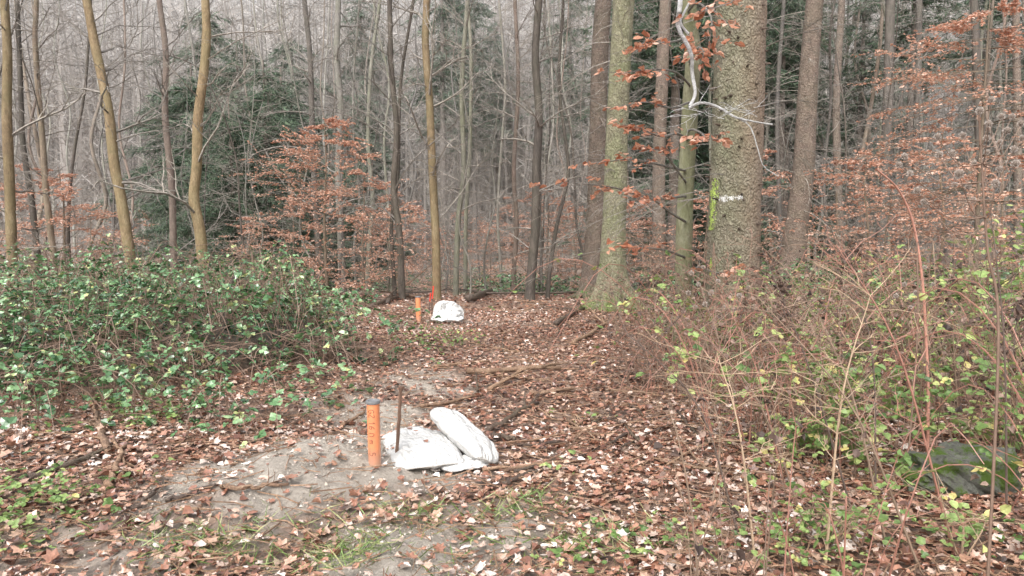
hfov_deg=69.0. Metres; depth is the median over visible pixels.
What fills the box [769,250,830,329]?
weed
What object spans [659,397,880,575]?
weed
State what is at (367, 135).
tree
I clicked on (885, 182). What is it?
beech sapling
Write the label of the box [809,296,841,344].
weed
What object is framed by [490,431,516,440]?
fallen branch
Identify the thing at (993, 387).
weed
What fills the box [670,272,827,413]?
weed
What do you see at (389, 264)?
beech sapling
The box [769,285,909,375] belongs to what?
weed
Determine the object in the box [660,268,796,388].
weed
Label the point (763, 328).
weed
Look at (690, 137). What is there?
beech tree
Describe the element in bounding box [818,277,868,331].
weed
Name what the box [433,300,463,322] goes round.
sack
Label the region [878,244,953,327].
weed
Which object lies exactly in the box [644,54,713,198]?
tree
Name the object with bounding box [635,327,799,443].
weed
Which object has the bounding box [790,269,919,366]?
weed
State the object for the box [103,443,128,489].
fallen branch
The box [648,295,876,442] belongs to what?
weed
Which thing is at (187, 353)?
leafy shrub
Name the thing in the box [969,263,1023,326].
weed
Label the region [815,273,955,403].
weed
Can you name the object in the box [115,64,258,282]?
spruce tree
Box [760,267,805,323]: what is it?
weed
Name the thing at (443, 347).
fallen stick
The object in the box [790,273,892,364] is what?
weed
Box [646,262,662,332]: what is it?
weed
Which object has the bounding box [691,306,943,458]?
weed
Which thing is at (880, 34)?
tree
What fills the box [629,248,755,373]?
weed
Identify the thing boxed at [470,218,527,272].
beech sapling
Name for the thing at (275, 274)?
fallen branch
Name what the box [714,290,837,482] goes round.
bare stem
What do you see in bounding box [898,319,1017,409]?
weed
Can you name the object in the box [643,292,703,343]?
weed
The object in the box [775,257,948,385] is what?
weed
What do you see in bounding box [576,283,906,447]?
cane
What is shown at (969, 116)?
tree
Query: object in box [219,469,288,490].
fallen branch
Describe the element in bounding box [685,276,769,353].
weed
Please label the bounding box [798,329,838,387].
weed
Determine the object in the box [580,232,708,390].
weed
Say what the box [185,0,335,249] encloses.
tree
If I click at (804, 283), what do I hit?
weed
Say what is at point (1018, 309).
weed
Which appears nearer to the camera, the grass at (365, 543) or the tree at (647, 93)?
the grass at (365, 543)
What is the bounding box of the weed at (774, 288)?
[767,277,786,355]
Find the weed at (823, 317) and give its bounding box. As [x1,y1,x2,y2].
[727,313,902,443]
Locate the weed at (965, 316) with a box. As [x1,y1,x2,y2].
[939,287,1002,354]
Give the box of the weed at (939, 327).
[862,278,996,411]
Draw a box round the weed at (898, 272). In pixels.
[856,249,939,327]
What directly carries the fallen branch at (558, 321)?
on the ground at (298, 492)
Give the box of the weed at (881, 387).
[880,368,914,423]
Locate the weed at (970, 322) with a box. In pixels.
[952,317,1020,446]
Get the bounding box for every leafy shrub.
[152,331,206,371]
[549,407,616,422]
[712,358,755,395]
[743,428,823,470]
[787,490,899,554]
[887,468,1023,555]
[919,225,1021,352]
[930,353,1023,449]
[932,316,1023,419]
[965,203,1023,313]
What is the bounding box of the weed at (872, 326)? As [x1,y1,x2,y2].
[870,264,1023,413]
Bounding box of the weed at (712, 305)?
[632,280,804,352]
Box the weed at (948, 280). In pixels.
[880,244,991,329]
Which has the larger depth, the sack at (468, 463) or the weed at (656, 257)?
the weed at (656, 257)
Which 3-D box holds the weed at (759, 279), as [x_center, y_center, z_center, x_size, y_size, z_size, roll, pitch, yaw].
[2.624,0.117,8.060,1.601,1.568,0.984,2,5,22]
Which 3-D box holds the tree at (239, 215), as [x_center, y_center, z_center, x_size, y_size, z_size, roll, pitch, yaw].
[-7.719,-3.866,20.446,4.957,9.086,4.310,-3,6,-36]
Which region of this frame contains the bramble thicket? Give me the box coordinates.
[0,233,445,456]
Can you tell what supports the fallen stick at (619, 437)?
on the leaf litter at (74, 441)
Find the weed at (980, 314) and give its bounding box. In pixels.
[947,267,1022,359]
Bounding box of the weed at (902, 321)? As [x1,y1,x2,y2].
[823,314,918,383]
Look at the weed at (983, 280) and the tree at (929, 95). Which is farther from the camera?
the tree at (929, 95)
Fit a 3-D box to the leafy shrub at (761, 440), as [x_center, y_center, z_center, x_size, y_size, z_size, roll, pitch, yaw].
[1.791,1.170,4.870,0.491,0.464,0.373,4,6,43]
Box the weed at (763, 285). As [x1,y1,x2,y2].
[760,279,767,325]
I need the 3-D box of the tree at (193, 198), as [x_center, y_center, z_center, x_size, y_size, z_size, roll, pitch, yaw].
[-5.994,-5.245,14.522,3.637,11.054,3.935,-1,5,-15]
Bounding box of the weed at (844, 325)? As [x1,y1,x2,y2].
[775,223,942,370]
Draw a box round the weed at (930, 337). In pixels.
[865,290,1001,379]
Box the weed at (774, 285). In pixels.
[714,282,801,366]
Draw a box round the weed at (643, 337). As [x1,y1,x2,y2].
[611,281,689,383]
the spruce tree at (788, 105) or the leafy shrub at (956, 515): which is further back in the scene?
the spruce tree at (788, 105)
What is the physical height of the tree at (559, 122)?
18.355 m
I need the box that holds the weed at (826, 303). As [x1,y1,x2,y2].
[666,296,894,393]
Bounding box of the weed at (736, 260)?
[734,254,856,342]
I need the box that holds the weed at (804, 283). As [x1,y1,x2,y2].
[767,248,830,326]
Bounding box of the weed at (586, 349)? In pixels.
[553,261,692,384]
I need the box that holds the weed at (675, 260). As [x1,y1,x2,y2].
[589,228,726,336]
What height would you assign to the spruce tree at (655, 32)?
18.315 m
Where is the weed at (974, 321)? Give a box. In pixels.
[920,303,1015,341]
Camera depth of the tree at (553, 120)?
28.44 m
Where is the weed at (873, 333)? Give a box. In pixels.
[811,283,932,373]
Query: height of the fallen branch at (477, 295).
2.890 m
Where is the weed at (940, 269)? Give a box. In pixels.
[886,235,1005,335]
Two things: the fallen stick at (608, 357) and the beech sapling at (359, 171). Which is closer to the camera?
the fallen stick at (608, 357)
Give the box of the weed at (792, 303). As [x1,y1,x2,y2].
[763,291,803,332]
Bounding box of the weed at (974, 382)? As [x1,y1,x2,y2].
[918,360,1023,452]
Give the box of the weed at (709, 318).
[628,249,795,388]
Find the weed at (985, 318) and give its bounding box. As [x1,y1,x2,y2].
[955,290,1016,386]
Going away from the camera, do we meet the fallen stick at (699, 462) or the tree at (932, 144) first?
the fallen stick at (699, 462)
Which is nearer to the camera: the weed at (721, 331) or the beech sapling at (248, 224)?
the weed at (721, 331)
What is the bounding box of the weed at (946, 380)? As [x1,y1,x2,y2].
[879,362,962,469]
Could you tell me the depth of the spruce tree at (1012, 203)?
32.31 m
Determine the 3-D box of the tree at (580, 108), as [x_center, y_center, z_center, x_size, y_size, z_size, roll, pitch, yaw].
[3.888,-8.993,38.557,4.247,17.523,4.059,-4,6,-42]
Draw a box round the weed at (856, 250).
[839,238,864,323]
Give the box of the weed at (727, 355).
[598,263,846,450]
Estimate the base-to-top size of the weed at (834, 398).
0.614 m
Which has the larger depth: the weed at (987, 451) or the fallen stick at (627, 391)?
the fallen stick at (627, 391)
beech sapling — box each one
[0,164,120,273]
[0,167,152,282]
[0,189,62,268]
[49,203,157,276]
[79,208,182,285]
[211,212,308,283]
[220,115,433,295]
[241,192,356,285]
[291,167,448,294]
[319,192,452,288]
[347,214,430,293]
[383,216,448,281]
[414,210,502,279]
[426,232,476,293]
[450,221,523,289]
[452,196,560,282]
[466,186,585,291]
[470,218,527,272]
[494,220,571,280]
[508,211,584,291]
[522,203,585,290]
[548,222,581,274]
[555,220,647,276]
[563,188,674,285]
[626,189,706,282]
[626,206,673,277]
[630,214,702,273]
[653,197,762,288]
[672,148,813,269]
[760,218,833,281]
[775,156,919,279]
[786,150,931,283]
[836,178,940,278]
[851,124,1020,286]
[890,199,961,282]
[938,150,1023,288]
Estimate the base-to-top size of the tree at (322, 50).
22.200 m
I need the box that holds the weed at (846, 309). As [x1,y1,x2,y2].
[812,285,914,344]
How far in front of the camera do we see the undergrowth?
16.86 m
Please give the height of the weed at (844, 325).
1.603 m
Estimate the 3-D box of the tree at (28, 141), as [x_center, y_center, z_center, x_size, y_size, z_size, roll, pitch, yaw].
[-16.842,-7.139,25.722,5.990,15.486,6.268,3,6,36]
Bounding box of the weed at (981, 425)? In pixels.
[849,358,995,451]
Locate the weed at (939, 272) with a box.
[928,263,957,367]
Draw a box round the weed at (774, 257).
[761,226,797,309]
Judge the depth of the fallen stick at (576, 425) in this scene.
5.88 m
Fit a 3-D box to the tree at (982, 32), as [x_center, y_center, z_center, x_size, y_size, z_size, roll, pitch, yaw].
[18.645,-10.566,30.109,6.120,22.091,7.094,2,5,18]
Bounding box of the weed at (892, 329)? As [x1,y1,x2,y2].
[735,322,904,425]
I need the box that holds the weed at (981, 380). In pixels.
[874,283,1023,437]
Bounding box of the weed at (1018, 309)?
[990,292,1023,419]
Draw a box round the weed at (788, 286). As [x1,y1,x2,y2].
[654,284,805,414]
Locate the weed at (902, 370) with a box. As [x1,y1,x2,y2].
[848,314,968,420]
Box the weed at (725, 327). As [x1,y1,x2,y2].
[693,296,762,355]
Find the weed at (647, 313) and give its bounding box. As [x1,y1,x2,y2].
[602,271,694,347]
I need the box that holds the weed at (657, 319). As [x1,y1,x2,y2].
[655,307,738,375]
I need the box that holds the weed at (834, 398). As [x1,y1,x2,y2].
[815,361,871,439]
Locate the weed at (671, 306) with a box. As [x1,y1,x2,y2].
[605,255,712,376]
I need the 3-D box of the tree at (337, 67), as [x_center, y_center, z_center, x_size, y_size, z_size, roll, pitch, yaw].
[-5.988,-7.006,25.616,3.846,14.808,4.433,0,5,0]
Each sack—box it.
[382,426,463,469]
[430,407,498,463]
[431,315,463,322]
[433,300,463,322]
[440,454,488,472]
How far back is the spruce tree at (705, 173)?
43.09 m
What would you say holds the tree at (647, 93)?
on the ground at (298, 492)
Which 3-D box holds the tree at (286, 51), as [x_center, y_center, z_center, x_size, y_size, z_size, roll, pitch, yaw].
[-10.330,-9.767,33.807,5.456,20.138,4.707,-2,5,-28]
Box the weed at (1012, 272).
[991,230,1023,327]
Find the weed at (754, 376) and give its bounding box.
[706,328,831,426]
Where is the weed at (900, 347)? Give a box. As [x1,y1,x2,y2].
[752,249,971,391]
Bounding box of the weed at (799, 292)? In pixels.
[698,282,847,334]
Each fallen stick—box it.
[266,395,295,425]
[272,373,333,379]
[380,336,438,338]
[397,317,442,322]
[430,339,452,351]
[453,367,478,390]
[464,340,520,351]
[469,377,528,389]
[482,447,589,470]
[488,368,550,379]
[500,379,525,387]
[503,412,599,443]
[503,444,570,472]
[513,446,599,472]
[517,440,562,445]
[523,438,593,448]
[527,401,572,418]
[530,409,586,421]
[536,405,638,418]
[561,365,578,370]
[566,426,587,450]
[567,420,626,443]
[570,402,685,428]
[574,349,652,362]
[577,398,612,424]
[591,411,612,423]
[595,412,639,440]
[597,420,681,458]
[604,432,627,445]
[610,389,660,393]
[616,386,685,395]
[628,403,643,415]
[629,454,727,472]
[652,428,709,470]
[666,435,721,465]
[676,409,725,442]
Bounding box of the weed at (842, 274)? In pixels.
[834,254,848,314]
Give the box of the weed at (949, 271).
[886,254,1020,341]
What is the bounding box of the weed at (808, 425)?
[755,368,878,458]
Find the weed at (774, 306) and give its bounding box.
[622,236,885,432]
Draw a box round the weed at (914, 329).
[865,311,975,367]
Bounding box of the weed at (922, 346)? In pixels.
[796,305,1021,401]
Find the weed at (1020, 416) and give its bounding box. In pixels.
[953,363,1023,446]
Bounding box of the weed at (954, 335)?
[797,263,1023,436]
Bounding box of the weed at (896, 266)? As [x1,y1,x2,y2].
[860,231,937,317]
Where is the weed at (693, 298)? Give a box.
[613,253,807,399]
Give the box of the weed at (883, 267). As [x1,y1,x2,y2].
[820,254,978,308]
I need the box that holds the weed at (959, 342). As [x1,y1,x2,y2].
[883,281,1013,405]
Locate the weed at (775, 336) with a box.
[721,305,832,385]
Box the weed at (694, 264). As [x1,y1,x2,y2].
[623,263,701,347]
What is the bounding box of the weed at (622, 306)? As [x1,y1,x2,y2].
[586,263,644,338]
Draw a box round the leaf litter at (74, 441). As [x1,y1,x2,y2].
[0,283,1023,575]
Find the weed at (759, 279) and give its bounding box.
[686,227,834,370]
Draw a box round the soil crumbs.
[0,375,595,575]
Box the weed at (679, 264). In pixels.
[638,228,746,338]
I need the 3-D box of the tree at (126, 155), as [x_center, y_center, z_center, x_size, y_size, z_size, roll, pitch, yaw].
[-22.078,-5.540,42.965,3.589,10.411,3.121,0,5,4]
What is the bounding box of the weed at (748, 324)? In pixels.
[695,290,786,351]
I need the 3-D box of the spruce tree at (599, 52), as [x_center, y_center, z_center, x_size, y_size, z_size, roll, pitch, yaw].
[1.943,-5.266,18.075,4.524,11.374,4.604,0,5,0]
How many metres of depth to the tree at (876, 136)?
41.68 m
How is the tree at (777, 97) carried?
on the ground at (298, 492)
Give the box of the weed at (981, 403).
[940,360,1023,451]
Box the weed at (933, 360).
[924,350,983,406]
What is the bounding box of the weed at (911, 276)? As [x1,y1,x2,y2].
[867,249,975,339]
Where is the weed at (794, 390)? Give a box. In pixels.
[717,297,966,456]
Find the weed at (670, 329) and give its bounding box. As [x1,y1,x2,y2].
[601,265,735,385]
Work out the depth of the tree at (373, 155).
26.27 m
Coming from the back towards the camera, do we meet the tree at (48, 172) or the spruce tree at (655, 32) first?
the tree at (48, 172)
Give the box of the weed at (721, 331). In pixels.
[691,300,764,363]
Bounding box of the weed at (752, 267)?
[643,259,775,374]
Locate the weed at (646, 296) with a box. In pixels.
[616,290,753,398]
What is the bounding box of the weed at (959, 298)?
[862,281,1008,387]
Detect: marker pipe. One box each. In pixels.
[365,399,380,466]
[415,296,420,321]
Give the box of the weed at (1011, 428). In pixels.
[790,223,1023,442]
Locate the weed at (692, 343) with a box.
[647,291,749,396]
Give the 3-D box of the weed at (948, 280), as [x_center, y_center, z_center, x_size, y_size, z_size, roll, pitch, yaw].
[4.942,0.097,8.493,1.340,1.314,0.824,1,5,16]
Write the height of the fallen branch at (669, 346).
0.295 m
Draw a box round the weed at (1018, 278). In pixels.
[830,247,1023,349]
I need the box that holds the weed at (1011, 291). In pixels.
[984,255,1022,341]
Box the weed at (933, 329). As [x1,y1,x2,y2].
[891,272,993,378]
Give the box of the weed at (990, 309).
[930,286,1023,407]
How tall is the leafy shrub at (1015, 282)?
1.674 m
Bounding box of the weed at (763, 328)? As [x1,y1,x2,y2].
[736,298,802,369]
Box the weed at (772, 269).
[675,267,841,403]
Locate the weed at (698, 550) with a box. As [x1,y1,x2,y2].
[600,363,853,575]
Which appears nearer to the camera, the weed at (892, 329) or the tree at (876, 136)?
the weed at (892, 329)
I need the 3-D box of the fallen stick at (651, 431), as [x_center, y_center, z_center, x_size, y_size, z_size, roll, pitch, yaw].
[1.028,1.141,5.535,0.972,0.136,0.190,-4,6,-41]
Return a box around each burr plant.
[686,243,754,413]
[893,242,934,450]
[895,96,1023,575]
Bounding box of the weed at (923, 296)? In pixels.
[846,271,1023,407]
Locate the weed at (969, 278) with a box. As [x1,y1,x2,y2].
[874,266,1023,314]
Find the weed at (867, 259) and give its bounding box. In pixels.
[812,204,909,310]
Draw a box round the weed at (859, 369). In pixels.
[768,342,952,442]
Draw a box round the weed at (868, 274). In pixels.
[726,231,923,404]
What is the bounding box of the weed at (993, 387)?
[969,383,1023,456]
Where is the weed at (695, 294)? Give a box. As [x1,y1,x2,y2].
[583,238,758,391]
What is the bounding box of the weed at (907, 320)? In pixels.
[840,254,959,369]
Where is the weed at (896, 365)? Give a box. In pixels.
[807,343,933,429]
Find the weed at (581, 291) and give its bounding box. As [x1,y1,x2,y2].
[470,253,805,379]
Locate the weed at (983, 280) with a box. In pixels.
[950,227,1023,396]
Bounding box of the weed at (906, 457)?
[739,449,917,556]
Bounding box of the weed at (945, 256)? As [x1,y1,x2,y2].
[884,195,1010,331]
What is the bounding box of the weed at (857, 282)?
[816,251,889,334]
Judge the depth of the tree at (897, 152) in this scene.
24.30 m
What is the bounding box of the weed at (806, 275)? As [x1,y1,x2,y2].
[768,274,898,389]
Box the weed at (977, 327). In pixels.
[901,322,1023,369]
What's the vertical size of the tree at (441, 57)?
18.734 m
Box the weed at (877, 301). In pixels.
[846,294,916,362]
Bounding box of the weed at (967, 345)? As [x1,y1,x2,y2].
[928,283,1021,389]
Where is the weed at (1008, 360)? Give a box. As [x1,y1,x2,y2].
[959,318,1022,420]
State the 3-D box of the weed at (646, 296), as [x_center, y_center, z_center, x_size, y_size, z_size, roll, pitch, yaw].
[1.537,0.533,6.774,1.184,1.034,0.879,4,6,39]
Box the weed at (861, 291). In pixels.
[809,250,911,353]
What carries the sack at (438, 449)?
on the ground at (298, 492)
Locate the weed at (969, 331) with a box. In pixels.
[922,308,1009,378]
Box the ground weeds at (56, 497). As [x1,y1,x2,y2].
[0,319,1023,575]
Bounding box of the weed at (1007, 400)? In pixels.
[963,336,1023,453]
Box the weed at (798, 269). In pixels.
[768,243,1019,336]
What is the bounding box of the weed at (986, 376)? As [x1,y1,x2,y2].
[949,315,1023,409]
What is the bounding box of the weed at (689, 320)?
[652,281,718,362]
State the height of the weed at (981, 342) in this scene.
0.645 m
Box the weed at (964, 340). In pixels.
[911,338,1023,414]
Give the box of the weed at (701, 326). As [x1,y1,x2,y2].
[630,302,751,401]
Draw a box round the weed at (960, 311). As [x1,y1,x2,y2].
[875,239,1011,398]
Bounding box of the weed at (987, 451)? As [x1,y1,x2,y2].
[856,373,1023,527]
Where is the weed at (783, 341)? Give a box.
[744,302,823,378]
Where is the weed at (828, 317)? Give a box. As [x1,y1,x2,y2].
[771,265,900,362]
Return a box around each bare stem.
[581,289,754,531]
[629,284,804,520]
[638,314,834,568]
[652,321,795,505]
[682,272,933,568]
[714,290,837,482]
[728,230,882,511]
[749,247,959,565]
[754,273,934,545]
[773,176,912,482]
[808,212,975,555]
[933,169,1022,423]
[939,206,1023,504]
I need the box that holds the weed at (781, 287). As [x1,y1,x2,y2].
[769,271,796,376]
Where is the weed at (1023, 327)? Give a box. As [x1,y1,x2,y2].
[1014,295,1023,387]
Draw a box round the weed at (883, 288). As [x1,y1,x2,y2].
[825,258,941,339]
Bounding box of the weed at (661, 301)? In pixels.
[629,271,771,339]
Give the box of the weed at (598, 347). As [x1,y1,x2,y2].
[539,286,835,380]
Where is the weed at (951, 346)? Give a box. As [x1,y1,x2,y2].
[929,319,1005,373]
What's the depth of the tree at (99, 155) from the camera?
35.10 m
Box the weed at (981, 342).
[939,329,1019,381]
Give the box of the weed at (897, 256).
[832,244,991,375]
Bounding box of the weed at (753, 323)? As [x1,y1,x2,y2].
[693,283,828,402]
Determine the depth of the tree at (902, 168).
37.35 m
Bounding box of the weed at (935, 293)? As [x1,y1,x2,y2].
[896,253,995,344]
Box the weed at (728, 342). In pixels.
[693,283,787,394]
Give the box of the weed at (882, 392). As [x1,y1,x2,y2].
[771,345,890,442]
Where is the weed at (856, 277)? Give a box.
[789,256,902,330]
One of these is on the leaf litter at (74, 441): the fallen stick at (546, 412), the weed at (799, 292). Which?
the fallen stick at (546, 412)
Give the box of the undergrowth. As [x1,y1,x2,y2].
[1,256,1023,383]
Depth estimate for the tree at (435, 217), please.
16.73 m
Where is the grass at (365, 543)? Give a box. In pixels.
[0,479,792,575]
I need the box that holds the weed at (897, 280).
[878,268,908,315]
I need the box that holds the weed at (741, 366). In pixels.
[718,363,903,473]
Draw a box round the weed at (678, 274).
[584,262,726,361]
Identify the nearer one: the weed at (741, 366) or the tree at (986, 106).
the weed at (741, 366)
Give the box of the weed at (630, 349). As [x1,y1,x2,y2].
[596,298,738,411]
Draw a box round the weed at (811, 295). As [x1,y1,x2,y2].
[773,248,864,366]
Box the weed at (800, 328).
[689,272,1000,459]
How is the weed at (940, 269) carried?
on the ground at (298, 492)
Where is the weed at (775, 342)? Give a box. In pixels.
[752,300,819,383]
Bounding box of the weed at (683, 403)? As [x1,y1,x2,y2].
[616,299,738,416]
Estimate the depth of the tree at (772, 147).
29.54 m
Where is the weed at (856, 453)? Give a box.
[678,376,1006,575]
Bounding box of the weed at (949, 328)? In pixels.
[918,324,1023,557]
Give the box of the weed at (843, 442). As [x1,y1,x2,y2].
[805,348,900,467]
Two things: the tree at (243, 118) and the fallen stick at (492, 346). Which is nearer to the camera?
the fallen stick at (492, 346)
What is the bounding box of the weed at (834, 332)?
[764,302,880,377]
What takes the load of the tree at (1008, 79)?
on the ground at (298, 492)
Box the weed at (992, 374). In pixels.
[962,334,1023,451]
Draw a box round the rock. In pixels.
[894,441,1022,499]
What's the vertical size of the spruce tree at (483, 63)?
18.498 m
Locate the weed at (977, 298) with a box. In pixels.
[898,287,1023,347]
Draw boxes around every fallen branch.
[16,392,118,450]
[24,444,115,481]
[54,407,126,454]
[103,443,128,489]
[116,429,133,483]
[131,476,176,509]
[165,483,215,502]
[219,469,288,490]
[228,275,258,311]
[247,265,308,290]
[328,248,523,303]
[340,408,365,426]
[353,283,427,308]
[372,236,463,299]
[420,394,483,407]
[433,360,488,368]
[441,256,664,301]
[466,354,569,373]
[485,388,549,432]
[487,365,531,389]
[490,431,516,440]
[500,465,546,486]
[529,382,587,395]
[532,292,584,325]
[555,289,618,344]
[652,332,700,350]
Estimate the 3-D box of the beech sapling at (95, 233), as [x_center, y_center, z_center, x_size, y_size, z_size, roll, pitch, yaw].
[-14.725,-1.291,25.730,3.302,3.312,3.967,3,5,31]
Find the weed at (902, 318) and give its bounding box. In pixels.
[772,259,979,419]
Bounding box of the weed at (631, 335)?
[584,266,709,379]
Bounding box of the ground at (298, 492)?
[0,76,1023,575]
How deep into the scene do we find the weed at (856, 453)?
3.17 m
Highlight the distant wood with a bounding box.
[0,0,1023,271]
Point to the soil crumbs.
(353, 545)
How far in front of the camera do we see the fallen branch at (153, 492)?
4.22 m
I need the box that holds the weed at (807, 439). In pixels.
[740,342,865,453]
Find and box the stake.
[395,386,403,452]
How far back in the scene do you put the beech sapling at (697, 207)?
18.82 m
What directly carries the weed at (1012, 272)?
on the ground at (298, 492)
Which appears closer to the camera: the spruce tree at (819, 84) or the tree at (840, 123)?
the tree at (840, 123)
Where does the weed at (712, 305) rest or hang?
on the ground at (298, 492)
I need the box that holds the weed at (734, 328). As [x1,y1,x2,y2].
[684,302,791,376]
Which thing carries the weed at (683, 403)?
on the ground at (298, 492)
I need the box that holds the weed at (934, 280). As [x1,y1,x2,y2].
[847,241,976,327]
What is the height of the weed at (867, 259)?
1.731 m
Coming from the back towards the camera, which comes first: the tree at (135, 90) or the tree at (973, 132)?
the tree at (135, 90)
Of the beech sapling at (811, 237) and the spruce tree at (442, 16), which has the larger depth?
the spruce tree at (442, 16)
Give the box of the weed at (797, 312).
[723,267,843,360]
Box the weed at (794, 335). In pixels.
[751,314,828,364]
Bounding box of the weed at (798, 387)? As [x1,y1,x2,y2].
[632,288,857,454]
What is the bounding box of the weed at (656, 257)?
[614,229,704,303]
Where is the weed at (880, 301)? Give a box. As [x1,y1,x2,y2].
[831,288,916,335]
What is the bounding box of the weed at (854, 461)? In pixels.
[781,375,966,480]
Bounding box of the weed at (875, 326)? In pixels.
[850,291,903,356]
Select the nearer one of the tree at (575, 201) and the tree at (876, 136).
the tree at (575, 201)
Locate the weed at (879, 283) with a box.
[834,282,1023,405]
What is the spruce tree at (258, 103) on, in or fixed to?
on the ground at (298, 492)
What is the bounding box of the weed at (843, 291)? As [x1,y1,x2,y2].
[759,229,935,359]
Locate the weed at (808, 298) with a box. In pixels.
[752,260,866,364]
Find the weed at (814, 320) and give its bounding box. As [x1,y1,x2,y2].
[796,295,845,339]
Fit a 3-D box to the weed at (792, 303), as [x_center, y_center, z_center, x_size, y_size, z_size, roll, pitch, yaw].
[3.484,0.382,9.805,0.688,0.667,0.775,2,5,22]
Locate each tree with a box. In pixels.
[0,0,83,264]
[0,0,93,287]
[0,0,98,287]
[0,0,111,288]
[0,0,118,276]
[0,0,122,287]
[0,0,127,279]
[0,0,139,289]
[0,1,185,276]
[0,2,77,269]
[0,33,50,242]
[0,54,42,269]
[0,106,91,268]
[0,136,61,269]
[0,152,74,266]
[1,0,134,271]
[1,1,88,266]
[3,149,93,270]
[16,3,94,250]
[17,0,116,267]
[28,120,107,264]
[39,30,190,275]
[40,0,152,266]
[44,0,191,240]
[50,0,191,278]
[59,0,146,245]
[75,140,120,272]
[78,86,220,274]
[81,0,293,287]
[95,0,167,248]
[95,107,146,255]
[102,8,313,263]
[104,0,253,276]
[109,2,193,246]
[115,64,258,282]
[116,0,198,241]
[117,71,217,262]
[128,0,168,120]
[132,46,230,275]
[133,3,181,146]
[137,0,322,282]
[153,34,299,270]
[153,101,307,285]
[154,0,229,232]
[154,1,205,152]
[157,17,257,266]
[163,82,321,280]
[176,77,303,279]
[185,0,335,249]
[188,1,304,270]
[205,60,352,288]
[205,67,362,285]
[210,0,285,236]
[211,65,298,242]
[217,0,385,288]
[220,1,265,89]
[233,0,251,44]
[236,32,352,265]
[239,0,342,245]
[241,0,379,292]
[246,0,296,179]
[253,0,330,238]
[254,4,307,134]
[255,30,417,290]
[268,0,316,76]
[283,0,387,291]
[294,0,368,275]
[294,0,481,299]
[296,3,362,266]
[298,0,347,268]
[302,0,484,295]
[306,0,404,270]
[307,7,340,220]
[307,89,429,278]
[310,0,388,291]
[310,175,385,289]
[315,0,410,227]
[315,0,424,292]
[321,40,416,290]
[321,119,415,275]
[324,0,443,291]
[327,23,363,163]
[331,13,386,175]
[331,135,395,272]
[334,83,392,259]
[355,1,403,125]
[361,0,495,299]
[362,0,459,264]
[368,21,491,292]
[380,92,499,293]
[386,0,491,271]
[388,142,454,269]
[390,102,468,264]
[397,0,531,293]
[401,0,518,296]
[406,1,574,295]
[412,132,484,284]
[416,0,501,194]
[418,98,476,273]
[420,0,509,233]
[422,85,529,284]
[422,99,504,290]
[429,0,554,295]
[435,0,514,269]
[437,0,561,290]
[444,0,586,294]
[447,114,527,271]
[449,0,588,295]
[454,0,650,298]
[456,24,503,256]
[457,17,529,260]
[468,0,675,283]
[473,0,608,299]
[474,54,609,291]
[480,1,523,221]
[481,13,608,290]
[489,0,588,251]
[489,79,589,290]
[494,39,572,236]
[500,50,530,252]
[501,0,590,288]
[504,0,710,313]
[508,0,591,271]
[509,0,682,298]
[518,0,607,268]
[519,0,611,268]
[520,34,576,251]
[522,1,587,257]
[522,129,585,278]
[525,11,672,227]
[526,137,587,278]
[529,0,777,343]
[531,0,881,353]
[540,1,589,232]
[542,18,590,250]
[545,0,674,218]
[545,1,761,285]
[547,9,653,238]
[548,1,590,273]
[551,0,681,263]
[555,0,790,289]
[557,1,649,216]
[562,61,607,224]
[567,0,713,99]
[567,53,696,284]
[574,9,651,238]
[580,0,782,281]
[582,0,712,290]
[608,21,652,265]
[628,76,668,277]
[629,1,714,266]
[630,5,711,148]
[634,0,804,96]
[634,92,788,267]
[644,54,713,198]
[671,0,832,102]
[680,9,791,125]
[698,0,823,225]
[700,91,774,264]
[703,2,827,263]
[706,74,862,269]
[760,18,875,272]
[760,50,797,266]
[761,0,833,256]
[761,0,898,286]
[764,0,855,233]
[764,0,875,278]
[764,5,826,261]
[765,0,863,275]
[765,0,866,270]
[770,7,877,268]
[772,0,901,284]
[773,14,834,235]
[777,0,928,281]
[777,0,973,275]
[788,7,845,193]
[810,0,848,223]
[810,95,900,261]
[811,0,898,280]
[812,0,880,261]
[813,0,875,264]
[815,0,967,284]
[815,55,881,241]
[817,0,911,276]
[817,0,929,276]
[818,0,959,280]
[821,0,944,284]
[823,0,1023,312]
[826,63,968,270]
[831,0,996,282]
[835,17,932,243]
[850,1,941,254]
[851,54,936,281]
[853,0,1006,278]
[853,2,962,235]
[857,32,1004,280]
[861,0,993,284]
[861,3,944,235]
[866,1,932,216]
[866,23,941,264]
[868,5,955,253]
[892,29,945,160]
[893,120,960,272]
[897,0,1023,278]
[899,1,1011,279]
[902,0,1023,282]
[902,45,1023,222]
[903,0,1012,278]
[906,0,1023,274]
[914,0,1023,282]
[918,25,1023,259]
[919,19,966,236]
[923,57,1023,278]
[924,65,1023,277]
[925,0,1023,284]
[926,0,1011,225]
[929,100,1010,263]
[930,0,1023,279]
[932,29,1023,256]
[933,2,1023,269]
[934,3,1011,240]
[935,52,1023,276]
[938,84,1022,277]
[939,18,1023,166]
[941,0,1023,281]
[942,137,1011,264]
[944,15,1020,223]
[949,48,1023,276]
[951,0,1023,190]
[966,1,1023,102]
[989,3,1023,77]
[989,145,1023,283]
[990,112,1023,267]
[998,23,1011,248]
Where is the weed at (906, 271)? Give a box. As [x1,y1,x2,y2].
[831,229,964,351]
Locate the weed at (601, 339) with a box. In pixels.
[598,271,675,365]
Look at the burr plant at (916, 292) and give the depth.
4.42 m
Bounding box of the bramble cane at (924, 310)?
[875,168,929,448]
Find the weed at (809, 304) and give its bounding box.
[764,271,831,321]
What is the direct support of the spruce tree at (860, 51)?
on the ground at (298, 492)
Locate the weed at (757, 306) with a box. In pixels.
[696,251,831,398]
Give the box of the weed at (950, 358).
[917,321,1023,407]

